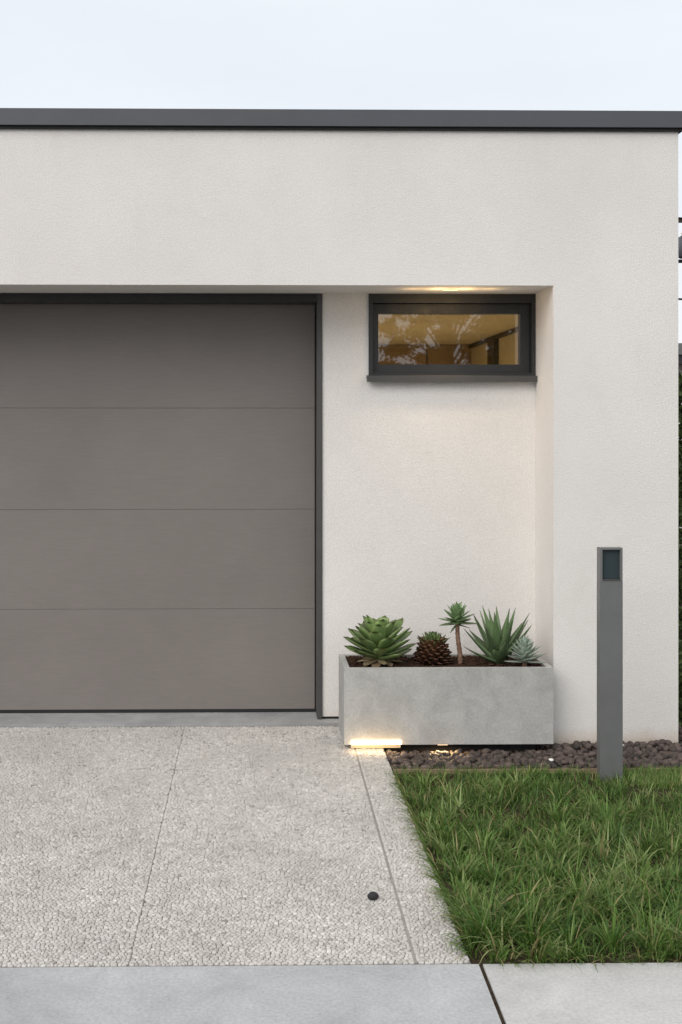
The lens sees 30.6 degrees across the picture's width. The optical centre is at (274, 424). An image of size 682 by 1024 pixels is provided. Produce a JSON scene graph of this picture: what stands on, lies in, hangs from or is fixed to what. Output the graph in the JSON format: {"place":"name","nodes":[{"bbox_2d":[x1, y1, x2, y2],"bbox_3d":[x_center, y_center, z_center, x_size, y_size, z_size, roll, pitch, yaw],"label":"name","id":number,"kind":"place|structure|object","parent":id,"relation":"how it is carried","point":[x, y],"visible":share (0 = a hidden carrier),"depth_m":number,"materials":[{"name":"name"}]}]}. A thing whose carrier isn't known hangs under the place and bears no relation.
{"place":"outdoors","nodes":[
{"label":"outdoors","id":0,"kind":"place"},
{"bbox_2d":[0,726,470,967],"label":"driveway","id":1,"kind":"structure","parent":0,"point":[210,883],"depth_m":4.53,"materials":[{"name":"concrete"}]},
{"bbox_2d":[129,727,417,963],"bbox_3d":[-0.026,1.687,5.391,0.926,0.068,2.859,0,0,-1],"label":"driveway joint","id":2,"kind":"object","parent":1,"relation":"on","point":[396,895],"visible":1,"depth_m":4.78,"materials":[{"name":"grey concrete"}]},
{"bbox_2d":[367,891,378,899],"bbox_3d":[0.355,1.696,4.473,0.043,0.029,0.034,0,0,-1],"label":"dark stone","id":3,"kind":"object","parent":1,"relation":"on","point":[372,895],"visible":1,"depth_m":4.46,"materials":[{"name":"black stone"}]},
{"bbox_2d":[0,964,501,1023],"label":"pavement","id":4,"kind":"structure","parent":0,"point":[386,994],"depth_m":3.74,"materials":[{"name":"concrete"}]},
{"bbox_2d":[480,967,504,1023],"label":"pavement joint","id":5,"kind":"object","parent":4,"relation":"on","point":[493,996],"visible":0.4,"depth_m":3.75,"materials":[{"name":"soil"}]},
{"bbox_2d":[0,0,681,342],"label":"sky","id":6,"kind":"structure","parent":0,"point":[593,55],"materials":[{"name":"white"}]},
{"bbox_2d":[384,725,681,769],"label":"gravel","id":7,"kind":"structure","parent":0,"point":[661,753],"depth_m":6.24,"materials":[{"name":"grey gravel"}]},
{"bbox_2d":[339,654,552,751],"bbox_3d":[0.891,1.483,6.563,1.076,0.475,0.406,0,0,-1],"label":"concrete planter","id":8,"kind":"object","parent":7,"relation":"on","point":[475,702],"visible":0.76,"depth_m":6.37,"materials":[{"name":"concrete"}]},
{"bbox_2d":[344,615,416,666],"bbox_3d":[0.554,1.129,6.541,0.385,0.268,0.399,0,0,-1],"label":"rosette succulent","id":9,"kind":"object","parent":8,"relation":"on","point":[378,642],"visible":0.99,"depth_m":6.49,"materials":[{"name":"green plant"}]},
{"bbox_2d":[412,631,453,666],"bbox_3d":[0.835,1.184,6.560,0.224,0.188,0.220,0,0,-1],"label":"cone succulent","id":10,"kind":"object","parent":8,"relation":"on","point":[431,649],"visible":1,"depth_m":6.52,"materials":[{"name":"brown plant"}]},
{"bbox_2d":[438,601,477,663],"bbox_3d":[0.971,1.108,6.582,0.209,0.343,0.205,0,0,-1],"label":"stalked succulent","id":11,"kind":"object","parent":8,"relation":"on","point":[457,619],"visible":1,"depth_m":6.57,"materials":[{"name":"green plant"}]},
{"bbox_2d":[464,606,530,663],"bbox_3d":[1.186,1.118,6.570,0.358,0.308,0.383,0,0,18],"label":"aloe plant","id":12,"kind":"object","parent":8,"relation":"on","point":[495,646],"visible":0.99,"depth_m":6.53,"materials":[{"name":"green plant"}]},
{"bbox_2d":[504,635,545,666],"bbox_3d":[1.299,1.187,6.470,0.225,0.184,0.210,0,0,-1],"label":"grey rosette succulent","id":13,"kind":"object","parent":8,"relation":"on","point":[523,652],"visible":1,"depth_m":6.45,"materials":[{"name":"green plant"}]},
{"bbox_2d":[387,759,681,971],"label":"lawn grass","id":14,"kind":"structure","parent":0,"point":[608,832],"depth_m":4.80,"materials":[{"name":"green plant"}]},
{"bbox_2d":[393,768,680,774],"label":"lawn edging","id":15,"kind":"object","parent":14,"relation":"on","point":[491,770],"visible":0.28,"depth_m":6.06,"materials":[{"name":"brown metal"}]},
{"bbox_2d":[597,547,622,781],"bbox_3d":[1.608,1.204,5.957,0.109,1.232,0.058,0,0,-1],"label":"bollard light","id":16,"kind":"object","parent":14,"relation":"on","point":[609,661],"visible":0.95,"depth_m":5.93,"materials":[{"name":"grey metal"}]},
{"bbox_2d":[483,963,681,1023],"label":"pavement","id":17,"kind":"structure","parent":0,"point":[613,993],"depth_m":3.76,"materials":[{"name":"concrete"}]},
{"label":"ground","id":18,"kind":"structure","parent":0,"visible":0},
{"bbox_2d":[0,108,681,743],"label":"garage building","id":19,"kind":"structure","parent":18,"relation":"on","point":[288,398],"depth_m":6.93,"materials":[{"name":"paint"}]},
{"bbox_2d":[0,304,314,712],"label":"garage door","id":20,"kind":"structure","parent":19,"relation":"in","point":[157,461],"depth_m":7.06,"materials":[{"name":"grey metal"}]},
{"bbox_2d":[366,294,537,381],"bbox_3d":[0.988,-0.484,6.980,0.951,0.490,0.195,0,0,-1],"label":"window","id":21,"kind":"structure","parent":19,"relation":"in","point":[522,305],"depth_m":6.96,"materials":[{"name":"black metal"}]},
{"bbox_2d":[469,327,517,363],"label":"wooden beam","id":22,"kind":"structure","parent":19,"relation":"in","point":[492,342],"depth_m":9.49,"materials":[{"name":"brown wood"}]},
{"bbox_2d":[678,372,681,726],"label":"hedge","id":23,"kind":"object","parent":18,"relation":"on","point":[680,550],"visible":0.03,"depth_m":7.10,"materials":[{"name":"green plant"}]},
{"bbox_2d":[678,343,681,527],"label":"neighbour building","id":24,"kind":"structure","parent":18,"relation":"on","point":[679,357],"depth_m":18.66,"materials":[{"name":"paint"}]},
{"bbox_2d":[678,219,681,262],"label":"utility pole","id":25,"kind":"object","parent":18,"relation":"on","point":[680,247],"visible":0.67,"depth_m":26.19,"materials":[{"name":"green"}]}
]}

